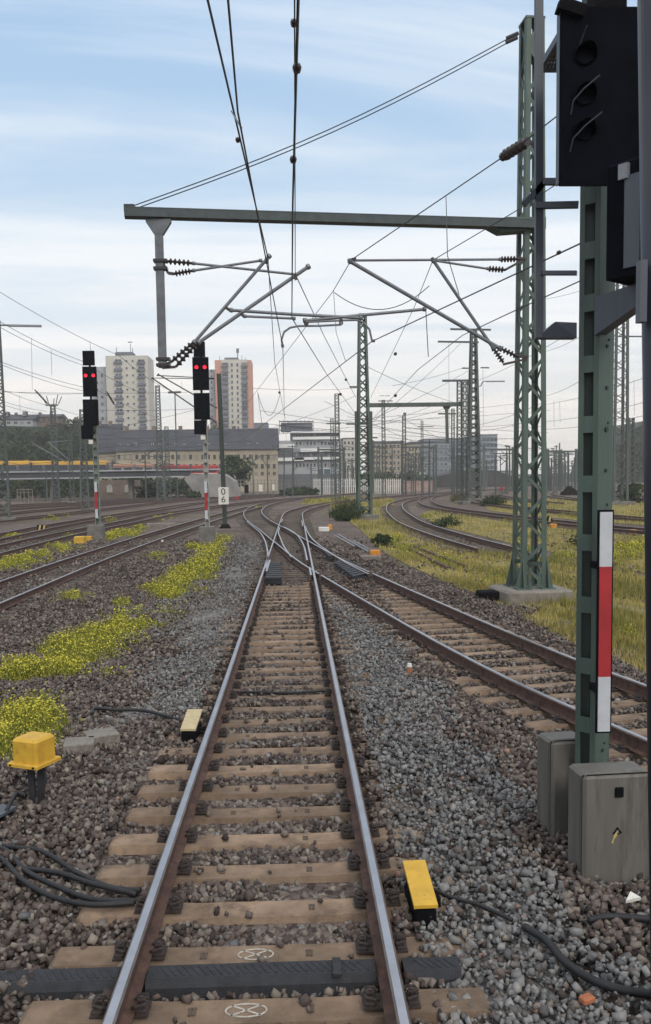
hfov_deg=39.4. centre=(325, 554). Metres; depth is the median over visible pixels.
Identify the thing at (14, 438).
leafy tree
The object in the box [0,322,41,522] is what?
lattice mast
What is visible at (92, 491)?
dark bush
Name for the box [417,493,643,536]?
railway track
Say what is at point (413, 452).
apartment block
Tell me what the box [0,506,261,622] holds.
railway track
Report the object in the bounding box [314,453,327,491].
yard pole
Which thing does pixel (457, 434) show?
overhead wire
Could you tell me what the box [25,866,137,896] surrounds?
cable
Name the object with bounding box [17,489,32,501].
white railing
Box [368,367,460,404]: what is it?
overhead wire
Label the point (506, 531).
grass ground
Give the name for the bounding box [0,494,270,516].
railway track
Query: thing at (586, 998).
tile shard
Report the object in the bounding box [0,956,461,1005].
cable duct
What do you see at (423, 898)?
wheel sensor
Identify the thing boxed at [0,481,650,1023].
ground
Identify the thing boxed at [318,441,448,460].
overhead wire
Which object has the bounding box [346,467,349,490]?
yard pole
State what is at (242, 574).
gravel ground
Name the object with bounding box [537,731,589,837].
equipment cabinet
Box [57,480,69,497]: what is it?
dark bush
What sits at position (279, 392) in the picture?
overhead wire
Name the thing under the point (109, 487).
window
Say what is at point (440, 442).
overhead wire
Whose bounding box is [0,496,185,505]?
railway track
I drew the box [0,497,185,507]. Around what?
railway track
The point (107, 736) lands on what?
concrete slab
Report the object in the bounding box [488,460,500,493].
yard pole
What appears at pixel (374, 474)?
scrub bush
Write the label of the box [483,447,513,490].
yard portal
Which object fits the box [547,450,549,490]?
yard pole
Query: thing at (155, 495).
scrub bush
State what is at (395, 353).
overhead wire
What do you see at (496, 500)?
green shrub
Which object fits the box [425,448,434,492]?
yard pole
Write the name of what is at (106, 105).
sky
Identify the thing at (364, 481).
scrub bush
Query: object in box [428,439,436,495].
yard pole
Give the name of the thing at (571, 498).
railway track
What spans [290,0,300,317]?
overhead wire
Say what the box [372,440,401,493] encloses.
yard portal
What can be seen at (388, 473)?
scrub bush
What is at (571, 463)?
yard pole
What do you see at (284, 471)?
yard pole
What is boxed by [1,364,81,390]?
overhead wire
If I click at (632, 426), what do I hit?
lattice mast
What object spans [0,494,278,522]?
railway track
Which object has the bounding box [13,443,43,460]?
leafy tree
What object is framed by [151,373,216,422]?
cantilever
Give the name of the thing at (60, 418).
hill house
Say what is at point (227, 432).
overhead wire
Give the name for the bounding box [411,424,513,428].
overhead wire
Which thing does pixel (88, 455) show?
overhead wire
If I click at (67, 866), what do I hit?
cable
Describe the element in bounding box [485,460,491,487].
yard pole
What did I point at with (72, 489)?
concrete mast
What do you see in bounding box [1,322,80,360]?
overhead wire
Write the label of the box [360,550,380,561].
point machine
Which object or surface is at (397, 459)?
apartment block
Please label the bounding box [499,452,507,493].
yard pole
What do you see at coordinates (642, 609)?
path
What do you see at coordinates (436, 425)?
overhead wire
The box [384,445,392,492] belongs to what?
yard pole
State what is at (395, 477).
scrub bush
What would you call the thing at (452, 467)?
yard pole
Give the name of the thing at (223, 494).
kilometre post
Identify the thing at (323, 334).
overhead wire
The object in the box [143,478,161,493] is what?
dark bush
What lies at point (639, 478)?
leafy tree
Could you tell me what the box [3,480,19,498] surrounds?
dark bush
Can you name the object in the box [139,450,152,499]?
yard pole
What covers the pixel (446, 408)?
drop post
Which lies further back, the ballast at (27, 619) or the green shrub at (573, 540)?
the green shrub at (573, 540)
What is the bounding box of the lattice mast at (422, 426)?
[418,421,433,495]
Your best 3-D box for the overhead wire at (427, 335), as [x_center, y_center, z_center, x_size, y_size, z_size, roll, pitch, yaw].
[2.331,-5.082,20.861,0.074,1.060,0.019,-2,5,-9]
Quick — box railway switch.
[237,518,387,583]
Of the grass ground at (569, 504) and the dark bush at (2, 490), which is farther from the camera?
the dark bush at (2, 490)
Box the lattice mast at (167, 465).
[164,426,170,499]
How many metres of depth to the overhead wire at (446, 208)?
16.77 m
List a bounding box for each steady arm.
[281,319,342,347]
[303,318,374,341]
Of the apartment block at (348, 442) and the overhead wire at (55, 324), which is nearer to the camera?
the overhead wire at (55, 324)
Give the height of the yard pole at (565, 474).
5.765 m
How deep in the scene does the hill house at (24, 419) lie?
294.58 m
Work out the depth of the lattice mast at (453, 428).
127.83 m
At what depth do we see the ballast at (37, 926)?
6.28 m
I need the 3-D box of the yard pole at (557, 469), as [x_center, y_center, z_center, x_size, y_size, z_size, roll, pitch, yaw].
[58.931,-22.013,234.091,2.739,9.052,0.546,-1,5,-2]
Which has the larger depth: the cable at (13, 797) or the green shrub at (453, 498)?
the green shrub at (453, 498)
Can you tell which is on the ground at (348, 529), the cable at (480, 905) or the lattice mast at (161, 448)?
the lattice mast at (161, 448)
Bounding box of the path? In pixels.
[573,597,644,611]
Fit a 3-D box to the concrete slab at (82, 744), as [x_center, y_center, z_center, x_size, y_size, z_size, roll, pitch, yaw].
[-2.740,2.129,10.118,0.330,0.120,0.320,-2,5,-12]
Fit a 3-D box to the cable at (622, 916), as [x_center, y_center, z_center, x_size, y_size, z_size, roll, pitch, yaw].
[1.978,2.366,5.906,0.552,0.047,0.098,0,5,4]
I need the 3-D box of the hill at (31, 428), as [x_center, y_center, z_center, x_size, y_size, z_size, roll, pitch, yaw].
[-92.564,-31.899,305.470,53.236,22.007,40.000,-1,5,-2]
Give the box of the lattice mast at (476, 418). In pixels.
[438,328,504,501]
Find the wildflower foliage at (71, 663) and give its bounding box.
[0,496,644,760]
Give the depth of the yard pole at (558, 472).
200.83 m
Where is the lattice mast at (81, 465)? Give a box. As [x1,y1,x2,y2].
[79,409,89,509]
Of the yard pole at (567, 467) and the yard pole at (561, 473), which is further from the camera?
the yard pole at (561, 473)
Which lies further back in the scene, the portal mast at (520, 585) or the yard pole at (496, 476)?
the yard pole at (496, 476)
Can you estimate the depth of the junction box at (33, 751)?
8.37 m
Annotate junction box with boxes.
[7,731,60,804]
[74,536,85,543]
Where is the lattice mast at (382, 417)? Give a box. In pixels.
[378,400,392,495]
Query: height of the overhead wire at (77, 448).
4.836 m
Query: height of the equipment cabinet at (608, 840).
1.072 m
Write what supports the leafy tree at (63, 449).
on the ground at (348, 529)
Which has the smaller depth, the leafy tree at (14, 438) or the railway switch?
the railway switch
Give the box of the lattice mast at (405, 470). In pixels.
[402,413,406,496]
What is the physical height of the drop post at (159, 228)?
3.176 m
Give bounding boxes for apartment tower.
[92,342,154,429]
[209,348,253,428]
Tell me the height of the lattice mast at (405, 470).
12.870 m
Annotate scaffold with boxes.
[279,420,313,433]
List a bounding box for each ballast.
[0,531,643,582]
[0,571,644,660]
[0,647,646,818]
[0,788,650,1023]
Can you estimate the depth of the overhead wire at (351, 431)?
105.57 m
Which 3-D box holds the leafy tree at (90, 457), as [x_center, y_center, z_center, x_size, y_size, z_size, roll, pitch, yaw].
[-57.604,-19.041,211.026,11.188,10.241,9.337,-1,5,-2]
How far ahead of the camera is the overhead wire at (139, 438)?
105.00 m
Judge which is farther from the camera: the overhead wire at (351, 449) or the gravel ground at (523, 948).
the overhead wire at (351, 449)
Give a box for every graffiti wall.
[374,471,426,477]
[375,480,432,491]
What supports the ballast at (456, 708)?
on the ground at (348, 529)
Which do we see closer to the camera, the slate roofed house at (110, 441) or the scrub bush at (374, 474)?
the scrub bush at (374, 474)
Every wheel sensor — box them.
[180,709,204,743]
[403,860,440,925]
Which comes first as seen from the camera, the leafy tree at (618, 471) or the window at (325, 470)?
the window at (325, 470)
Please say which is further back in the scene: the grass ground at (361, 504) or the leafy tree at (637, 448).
the leafy tree at (637, 448)
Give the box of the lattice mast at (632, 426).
[625,418,637,497]
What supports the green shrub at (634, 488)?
on the grass ground at (569, 504)
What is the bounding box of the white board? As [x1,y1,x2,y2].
[259,485,262,499]
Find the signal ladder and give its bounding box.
[521,0,578,339]
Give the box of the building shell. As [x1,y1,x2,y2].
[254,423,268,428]
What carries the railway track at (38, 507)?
on the ground at (348, 529)
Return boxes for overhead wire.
[0,292,118,355]
[0,327,80,364]
[0,361,81,386]
[0,432,121,447]
[0,447,174,460]
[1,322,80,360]
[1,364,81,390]
[3,431,159,465]
[4,434,208,457]
[22,440,244,464]
[25,454,187,468]
[41,422,182,432]
[45,424,215,450]
[71,434,226,439]
[106,465,209,469]
[111,409,182,410]
[187,427,276,434]
[206,0,267,257]
[224,264,348,435]
[227,0,282,346]
[244,243,579,438]
[264,438,459,455]
[265,411,575,453]
[268,262,283,411]
[272,424,455,438]
[273,411,482,434]
[276,404,510,425]
[283,361,286,442]
[290,0,295,273]
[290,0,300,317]
[292,449,453,459]
[293,320,354,412]
[297,278,355,397]
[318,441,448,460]
[322,411,540,423]
[325,401,453,457]
[327,417,511,447]
[335,286,428,309]
[347,449,448,458]
[350,446,539,448]
[351,116,555,293]
[351,417,540,432]
[363,438,513,444]
[368,343,460,425]
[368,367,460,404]
[370,281,578,421]
[370,367,473,419]
[373,263,431,391]
[406,427,520,439]
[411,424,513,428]
[425,311,428,356]
[435,186,553,258]
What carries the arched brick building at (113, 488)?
on the ground at (348, 529)
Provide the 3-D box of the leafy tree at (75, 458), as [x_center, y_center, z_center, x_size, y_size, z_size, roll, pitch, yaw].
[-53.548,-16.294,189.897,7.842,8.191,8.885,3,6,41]
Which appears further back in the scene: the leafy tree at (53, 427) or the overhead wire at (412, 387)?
the leafy tree at (53, 427)
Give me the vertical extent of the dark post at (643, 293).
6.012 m
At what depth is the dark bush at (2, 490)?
170.49 m
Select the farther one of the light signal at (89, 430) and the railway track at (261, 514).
the railway track at (261, 514)
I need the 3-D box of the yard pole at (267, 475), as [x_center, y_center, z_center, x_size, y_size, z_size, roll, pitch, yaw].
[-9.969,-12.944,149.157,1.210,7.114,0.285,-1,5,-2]
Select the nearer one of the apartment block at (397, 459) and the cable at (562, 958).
the cable at (562, 958)
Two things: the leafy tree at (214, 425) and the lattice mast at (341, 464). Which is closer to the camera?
the lattice mast at (341, 464)
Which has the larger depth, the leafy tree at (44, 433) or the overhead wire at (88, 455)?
the leafy tree at (44, 433)
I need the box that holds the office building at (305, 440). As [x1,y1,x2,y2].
[278,431,340,489]
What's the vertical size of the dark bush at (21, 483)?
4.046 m
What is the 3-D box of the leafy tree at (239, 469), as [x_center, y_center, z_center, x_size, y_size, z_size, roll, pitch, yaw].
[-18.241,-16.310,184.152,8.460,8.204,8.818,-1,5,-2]
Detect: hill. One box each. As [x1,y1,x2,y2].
[0,426,49,486]
[570,421,643,481]
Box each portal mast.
[124,15,572,603]
[370,379,468,503]
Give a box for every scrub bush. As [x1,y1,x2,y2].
[135,483,158,497]
[140,486,162,497]
[186,491,201,497]
[279,489,297,495]
[286,487,307,494]
[301,487,319,494]
[354,472,378,490]
[360,470,381,490]
[375,470,399,479]
[383,472,417,480]
[404,469,430,480]
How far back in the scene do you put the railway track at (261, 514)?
84.22 m
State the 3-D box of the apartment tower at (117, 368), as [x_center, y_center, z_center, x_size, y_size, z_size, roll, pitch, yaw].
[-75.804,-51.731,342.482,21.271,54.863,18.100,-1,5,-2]
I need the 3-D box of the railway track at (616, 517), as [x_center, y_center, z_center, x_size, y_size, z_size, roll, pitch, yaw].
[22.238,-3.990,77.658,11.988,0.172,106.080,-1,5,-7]
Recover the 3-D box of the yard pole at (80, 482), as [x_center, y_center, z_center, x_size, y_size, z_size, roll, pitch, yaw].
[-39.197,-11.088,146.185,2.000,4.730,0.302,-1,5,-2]
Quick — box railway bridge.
[0,467,240,499]
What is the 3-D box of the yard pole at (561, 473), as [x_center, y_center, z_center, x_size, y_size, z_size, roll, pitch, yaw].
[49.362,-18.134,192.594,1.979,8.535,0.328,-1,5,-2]
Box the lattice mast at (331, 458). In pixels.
[330,418,334,499]
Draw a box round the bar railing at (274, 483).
[237,480,315,493]
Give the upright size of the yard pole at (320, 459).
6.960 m
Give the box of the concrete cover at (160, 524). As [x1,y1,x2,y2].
[147,523,176,526]
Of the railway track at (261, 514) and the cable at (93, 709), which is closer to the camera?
the cable at (93, 709)
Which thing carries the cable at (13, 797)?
on the ballast at (456, 708)
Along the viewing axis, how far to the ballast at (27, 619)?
19.68 m
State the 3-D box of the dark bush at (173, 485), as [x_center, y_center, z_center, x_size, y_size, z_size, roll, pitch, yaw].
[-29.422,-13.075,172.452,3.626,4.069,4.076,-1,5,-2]
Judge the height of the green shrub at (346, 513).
1.944 m
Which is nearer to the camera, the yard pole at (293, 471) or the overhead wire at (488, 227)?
the overhead wire at (488, 227)
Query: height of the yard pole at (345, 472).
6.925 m
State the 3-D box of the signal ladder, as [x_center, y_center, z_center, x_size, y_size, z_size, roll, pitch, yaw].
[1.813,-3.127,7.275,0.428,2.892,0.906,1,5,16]
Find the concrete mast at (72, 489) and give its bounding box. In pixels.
[64,434,75,502]
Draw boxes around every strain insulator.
[35,390,47,403]
[499,137,530,161]
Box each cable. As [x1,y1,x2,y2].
[0,845,136,903]
[0,855,134,907]
[2,843,141,892]
[5,791,26,809]
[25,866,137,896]
[90,706,179,720]
[230,689,330,693]
[433,887,512,921]
[522,923,650,998]
[587,913,649,923]
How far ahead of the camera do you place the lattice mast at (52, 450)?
127.85 m
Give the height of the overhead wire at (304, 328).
2.277 m
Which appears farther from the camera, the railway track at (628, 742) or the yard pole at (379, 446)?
the yard pole at (379, 446)
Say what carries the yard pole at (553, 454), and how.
on the ground at (348, 529)
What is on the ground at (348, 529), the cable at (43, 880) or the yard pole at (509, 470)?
the yard pole at (509, 470)
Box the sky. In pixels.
[0,0,642,473]
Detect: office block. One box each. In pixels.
[407,441,450,474]
[418,438,465,470]
[468,434,497,470]
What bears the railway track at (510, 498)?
on the ground at (348, 529)
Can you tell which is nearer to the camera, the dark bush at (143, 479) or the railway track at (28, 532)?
the railway track at (28, 532)
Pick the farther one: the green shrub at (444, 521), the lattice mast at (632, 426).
the lattice mast at (632, 426)
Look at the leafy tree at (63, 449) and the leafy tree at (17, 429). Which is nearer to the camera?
the leafy tree at (63, 449)
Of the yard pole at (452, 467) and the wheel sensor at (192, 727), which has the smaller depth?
the wheel sensor at (192, 727)
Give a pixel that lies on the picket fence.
(363, 486)
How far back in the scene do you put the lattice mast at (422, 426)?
139.77 m
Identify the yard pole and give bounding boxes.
[39,467,47,500]
[75,471,84,499]
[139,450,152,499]
[163,460,171,490]
[168,391,180,496]
[252,455,259,496]
[261,454,268,495]
[271,444,284,497]
[284,445,297,496]
[293,459,300,486]
[306,467,317,487]
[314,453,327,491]
[315,456,322,494]
[341,463,350,490]
[345,459,351,491]
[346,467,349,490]
[347,459,354,490]
[374,447,381,491]
[375,445,387,493]
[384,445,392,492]
[406,447,415,493]
[407,451,412,475]
[411,464,420,493]
[412,459,420,492]
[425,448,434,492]
[425,460,434,494]
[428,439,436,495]
[445,447,453,491]
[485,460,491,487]
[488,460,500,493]
[490,453,511,496]
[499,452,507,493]
[500,454,508,492]
[501,447,510,489]
[504,445,509,493]
[538,442,546,475]
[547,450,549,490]
[548,451,554,490]
[550,453,558,486]
[550,458,559,490]
[551,443,559,490]
[551,449,564,493]
[557,449,562,488]
[557,464,566,484]
[559,451,566,490]
[560,453,573,485]
[561,453,572,485]
[565,462,573,488]
[570,460,573,487]
[574,455,577,489]
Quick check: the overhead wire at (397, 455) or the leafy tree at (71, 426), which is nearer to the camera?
the overhead wire at (397, 455)
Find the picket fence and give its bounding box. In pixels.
[313,479,404,494]
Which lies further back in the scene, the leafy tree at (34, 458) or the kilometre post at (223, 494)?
the leafy tree at (34, 458)
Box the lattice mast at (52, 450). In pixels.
[43,395,61,501]
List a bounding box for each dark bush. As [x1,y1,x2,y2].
[0,481,6,498]
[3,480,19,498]
[12,479,29,498]
[19,479,36,497]
[27,479,44,497]
[30,479,49,496]
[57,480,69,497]
[61,479,79,497]
[71,479,84,497]
[83,479,93,496]
[84,480,93,496]
[139,478,149,485]
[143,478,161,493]
[152,478,162,496]
[166,477,178,495]
[174,477,191,495]
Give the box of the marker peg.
[407,663,411,674]
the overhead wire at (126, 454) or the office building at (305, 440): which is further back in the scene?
the office building at (305, 440)
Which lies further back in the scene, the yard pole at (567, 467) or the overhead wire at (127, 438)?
the yard pole at (567, 467)
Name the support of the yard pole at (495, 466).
on the ground at (348, 529)
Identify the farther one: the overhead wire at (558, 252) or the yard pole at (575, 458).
the yard pole at (575, 458)
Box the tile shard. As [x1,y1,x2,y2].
[579,993,594,1004]
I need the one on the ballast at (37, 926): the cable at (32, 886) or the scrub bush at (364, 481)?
the cable at (32, 886)
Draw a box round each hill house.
[0,411,39,426]
[36,412,67,427]
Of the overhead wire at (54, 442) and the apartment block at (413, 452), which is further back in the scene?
the apartment block at (413, 452)
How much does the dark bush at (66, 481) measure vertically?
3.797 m
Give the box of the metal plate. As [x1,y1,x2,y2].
[0,804,16,817]
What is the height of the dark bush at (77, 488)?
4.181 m
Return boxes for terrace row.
[115,426,278,491]
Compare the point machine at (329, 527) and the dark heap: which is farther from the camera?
the dark heap
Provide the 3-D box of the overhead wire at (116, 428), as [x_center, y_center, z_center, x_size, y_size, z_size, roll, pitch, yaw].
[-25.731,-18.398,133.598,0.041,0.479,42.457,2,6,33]
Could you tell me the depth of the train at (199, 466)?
151.10 m
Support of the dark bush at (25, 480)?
on the ground at (348, 529)
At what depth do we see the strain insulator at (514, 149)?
15.18 m
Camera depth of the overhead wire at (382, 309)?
20.65 m
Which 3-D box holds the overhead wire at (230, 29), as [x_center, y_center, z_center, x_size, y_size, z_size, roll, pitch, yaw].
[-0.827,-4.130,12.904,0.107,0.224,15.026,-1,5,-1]
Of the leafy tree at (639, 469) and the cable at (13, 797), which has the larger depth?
the leafy tree at (639, 469)
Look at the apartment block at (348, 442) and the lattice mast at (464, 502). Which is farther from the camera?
the apartment block at (348, 442)
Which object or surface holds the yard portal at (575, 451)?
on the ground at (348, 529)
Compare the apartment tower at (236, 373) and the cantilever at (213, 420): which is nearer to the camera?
the cantilever at (213, 420)
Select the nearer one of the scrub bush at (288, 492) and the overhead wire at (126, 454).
the overhead wire at (126, 454)
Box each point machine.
[318,524,331,530]
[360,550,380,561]
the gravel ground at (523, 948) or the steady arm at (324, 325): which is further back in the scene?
the steady arm at (324, 325)
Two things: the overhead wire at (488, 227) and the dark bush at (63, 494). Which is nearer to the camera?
the overhead wire at (488, 227)
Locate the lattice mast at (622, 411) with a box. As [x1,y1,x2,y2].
[612,283,641,504]
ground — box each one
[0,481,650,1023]
[79,529,273,769]
[304,498,392,507]
[337,625,589,1023]
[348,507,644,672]
[422,511,644,572]
[485,499,643,524]
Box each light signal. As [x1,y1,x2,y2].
[81,351,104,540]
[192,342,214,543]
[554,0,640,857]
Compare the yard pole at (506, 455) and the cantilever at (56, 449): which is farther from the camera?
the yard pole at (506, 455)
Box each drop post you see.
[145,219,171,367]
[443,406,450,442]
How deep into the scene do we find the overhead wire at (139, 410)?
101.77 m
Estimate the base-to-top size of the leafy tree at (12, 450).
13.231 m
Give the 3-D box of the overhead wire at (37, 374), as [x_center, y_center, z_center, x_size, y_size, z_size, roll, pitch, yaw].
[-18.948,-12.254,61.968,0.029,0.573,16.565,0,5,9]
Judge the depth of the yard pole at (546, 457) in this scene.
144.25 m
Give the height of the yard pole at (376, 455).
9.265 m
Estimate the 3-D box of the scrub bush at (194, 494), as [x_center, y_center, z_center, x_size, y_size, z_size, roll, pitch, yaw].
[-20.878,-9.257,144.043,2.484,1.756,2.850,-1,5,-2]
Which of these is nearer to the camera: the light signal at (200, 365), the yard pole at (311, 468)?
the light signal at (200, 365)
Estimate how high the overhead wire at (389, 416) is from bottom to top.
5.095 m
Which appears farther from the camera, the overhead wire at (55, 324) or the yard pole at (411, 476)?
the yard pole at (411, 476)
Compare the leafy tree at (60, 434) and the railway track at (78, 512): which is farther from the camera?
the leafy tree at (60, 434)
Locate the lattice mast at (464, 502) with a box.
[459,382,470,504]
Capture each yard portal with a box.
[317,447,344,493]
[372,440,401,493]
[403,445,436,490]
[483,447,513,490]
[547,449,576,488]
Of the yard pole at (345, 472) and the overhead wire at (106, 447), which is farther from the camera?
the yard pole at (345, 472)
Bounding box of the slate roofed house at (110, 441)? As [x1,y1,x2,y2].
[98,421,122,479]
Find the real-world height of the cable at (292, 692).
0.035 m
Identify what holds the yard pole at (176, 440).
on the ground at (348, 529)
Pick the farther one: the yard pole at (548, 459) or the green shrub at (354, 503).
the yard pole at (548, 459)
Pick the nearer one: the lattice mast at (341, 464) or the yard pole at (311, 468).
the lattice mast at (341, 464)
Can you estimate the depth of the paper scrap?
6.13 m
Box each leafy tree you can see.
[0,426,26,440]
[0,430,28,445]
[0,440,21,459]
[0,446,13,458]
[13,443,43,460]
[20,428,52,447]
[27,455,55,479]
[31,427,70,449]
[32,443,75,484]
[42,438,70,448]
[44,423,67,435]
[51,457,79,484]
[58,416,82,442]
[59,451,92,483]
[69,433,93,478]
[208,422,223,428]
[219,454,254,486]
[616,459,639,479]
[620,450,643,482]
[624,428,642,481]
[625,428,642,481]
[633,421,642,451]
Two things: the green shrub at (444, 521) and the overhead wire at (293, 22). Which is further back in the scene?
the green shrub at (444, 521)
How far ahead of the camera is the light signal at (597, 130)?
6.60 m
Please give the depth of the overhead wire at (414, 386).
54.13 m
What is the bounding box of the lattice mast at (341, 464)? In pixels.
[340,438,343,498]
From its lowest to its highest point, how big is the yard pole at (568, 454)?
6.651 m
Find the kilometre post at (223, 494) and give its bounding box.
[217,374,230,528]
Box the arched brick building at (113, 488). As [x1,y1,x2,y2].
[100,480,140,497]
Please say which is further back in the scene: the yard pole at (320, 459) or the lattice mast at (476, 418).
the yard pole at (320, 459)
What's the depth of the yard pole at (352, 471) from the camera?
203.28 m
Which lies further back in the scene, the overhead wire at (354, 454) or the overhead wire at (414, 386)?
the overhead wire at (354, 454)
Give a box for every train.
[0,461,109,472]
[113,464,154,469]
[160,465,218,473]
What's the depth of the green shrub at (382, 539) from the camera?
39.32 m
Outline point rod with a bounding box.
[334,534,368,551]
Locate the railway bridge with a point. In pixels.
(195, 482)
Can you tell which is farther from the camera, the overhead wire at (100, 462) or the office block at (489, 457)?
the office block at (489, 457)
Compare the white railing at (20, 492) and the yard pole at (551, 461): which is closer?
the white railing at (20, 492)
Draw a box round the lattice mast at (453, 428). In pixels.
[438,409,455,497]
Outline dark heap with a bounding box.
[560,486,576,494]
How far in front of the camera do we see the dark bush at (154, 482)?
170.85 m
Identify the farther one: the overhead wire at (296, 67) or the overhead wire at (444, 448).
the overhead wire at (444, 448)
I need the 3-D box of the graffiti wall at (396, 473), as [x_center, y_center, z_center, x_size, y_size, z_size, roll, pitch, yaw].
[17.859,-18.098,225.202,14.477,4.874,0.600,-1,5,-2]
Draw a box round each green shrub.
[327,495,363,520]
[348,498,365,513]
[371,533,393,546]
[423,513,462,526]
[449,494,465,501]
[480,494,507,505]
[567,533,576,545]
[615,481,643,502]
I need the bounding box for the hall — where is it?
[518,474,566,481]
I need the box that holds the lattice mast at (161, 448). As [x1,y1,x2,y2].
[150,385,170,501]
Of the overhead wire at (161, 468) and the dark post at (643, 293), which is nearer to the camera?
the dark post at (643, 293)
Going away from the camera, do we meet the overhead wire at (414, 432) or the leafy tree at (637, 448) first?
the overhead wire at (414, 432)
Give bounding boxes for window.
[106,485,112,491]
[317,468,330,473]
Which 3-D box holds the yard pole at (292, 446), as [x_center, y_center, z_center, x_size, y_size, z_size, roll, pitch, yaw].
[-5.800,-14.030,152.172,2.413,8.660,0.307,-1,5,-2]
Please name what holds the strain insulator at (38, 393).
attached to the overhead wire
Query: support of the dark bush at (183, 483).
on the ground at (348, 529)
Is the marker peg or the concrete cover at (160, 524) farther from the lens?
the concrete cover at (160, 524)
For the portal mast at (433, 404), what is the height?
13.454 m
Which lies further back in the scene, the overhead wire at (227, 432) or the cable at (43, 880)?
the overhead wire at (227, 432)
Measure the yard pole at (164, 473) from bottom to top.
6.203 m
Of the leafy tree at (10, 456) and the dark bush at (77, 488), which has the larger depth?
the leafy tree at (10, 456)
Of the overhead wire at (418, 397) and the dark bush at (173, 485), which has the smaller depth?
the overhead wire at (418, 397)
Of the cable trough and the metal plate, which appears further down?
the metal plate
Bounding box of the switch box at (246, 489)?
[244,485,248,501]
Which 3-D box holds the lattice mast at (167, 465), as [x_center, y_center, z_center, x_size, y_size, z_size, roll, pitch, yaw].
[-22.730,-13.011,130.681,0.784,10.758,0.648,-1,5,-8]
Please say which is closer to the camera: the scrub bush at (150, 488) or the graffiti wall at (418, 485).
the scrub bush at (150, 488)
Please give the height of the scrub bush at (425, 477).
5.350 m
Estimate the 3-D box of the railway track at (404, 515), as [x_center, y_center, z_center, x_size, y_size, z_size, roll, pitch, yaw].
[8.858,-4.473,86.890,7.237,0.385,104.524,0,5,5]
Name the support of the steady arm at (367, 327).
attached to the cantilever at (484, 337)
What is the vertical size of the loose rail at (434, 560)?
0.050 m
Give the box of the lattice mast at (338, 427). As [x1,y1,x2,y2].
[326,393,340,500]
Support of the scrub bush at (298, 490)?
on the ground at (348, 529)
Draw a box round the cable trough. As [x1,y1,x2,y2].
[476,590,498,600]
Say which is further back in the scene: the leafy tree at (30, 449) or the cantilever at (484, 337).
the leafy tree at (30, 449)
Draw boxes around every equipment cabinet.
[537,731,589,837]
[568,761,648,887]
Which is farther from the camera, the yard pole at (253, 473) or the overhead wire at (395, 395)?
the yard pole at (253, 473)
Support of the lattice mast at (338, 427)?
on the ground at (348, 529)
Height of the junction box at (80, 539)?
0.372 m
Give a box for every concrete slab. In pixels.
[63,736,94,755]
[83,727,119,744]
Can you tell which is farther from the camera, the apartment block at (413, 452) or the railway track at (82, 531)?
the apartment block at (413, 452)
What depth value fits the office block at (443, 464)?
379.68 m
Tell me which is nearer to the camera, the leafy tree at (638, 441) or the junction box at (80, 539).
the junction box at (80, 539)
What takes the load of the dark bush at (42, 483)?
on the ground at (348, 529)
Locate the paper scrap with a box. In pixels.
[626,891,640,902]
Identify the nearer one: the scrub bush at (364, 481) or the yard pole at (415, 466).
the yard pole at (415, 466)
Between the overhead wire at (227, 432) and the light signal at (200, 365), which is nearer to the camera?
the light signal at (200, 365)
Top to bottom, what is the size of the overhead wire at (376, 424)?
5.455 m
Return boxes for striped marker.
[37,525,45,529]
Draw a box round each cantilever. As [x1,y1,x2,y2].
[33,440,70,463]
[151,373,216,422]
[162,253,362,368]
[304,256,527,365]
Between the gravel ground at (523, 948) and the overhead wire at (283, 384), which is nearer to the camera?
the gravel ground at (523, 948)
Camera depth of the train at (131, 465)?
150.89 m
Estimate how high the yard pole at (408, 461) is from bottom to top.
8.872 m
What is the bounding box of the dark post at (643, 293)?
[635,0,650,986]
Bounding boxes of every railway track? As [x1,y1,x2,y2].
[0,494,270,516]
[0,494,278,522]
[0,495,287,543]
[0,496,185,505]
[0,496,318,560]
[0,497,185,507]
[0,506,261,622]
[1,494,252,510]
[19,576,491,1023]
[237,488,450,522]
[274,488,508,520]
[302,573,647,771]
[380,495,518,552]
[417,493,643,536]
[471,496,643,521]
[490,489,563,504]
[547,489,576,500]
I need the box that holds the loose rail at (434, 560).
[404,544,465,567]
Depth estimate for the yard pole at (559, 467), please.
176.57 m
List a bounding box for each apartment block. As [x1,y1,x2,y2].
[341,438,354,485]
[365,441,404,474]
[404,444,420,470]
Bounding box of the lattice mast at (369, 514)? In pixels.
[346,313,378,519]
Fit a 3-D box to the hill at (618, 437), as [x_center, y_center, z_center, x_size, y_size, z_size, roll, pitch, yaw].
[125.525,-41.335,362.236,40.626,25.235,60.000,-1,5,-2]

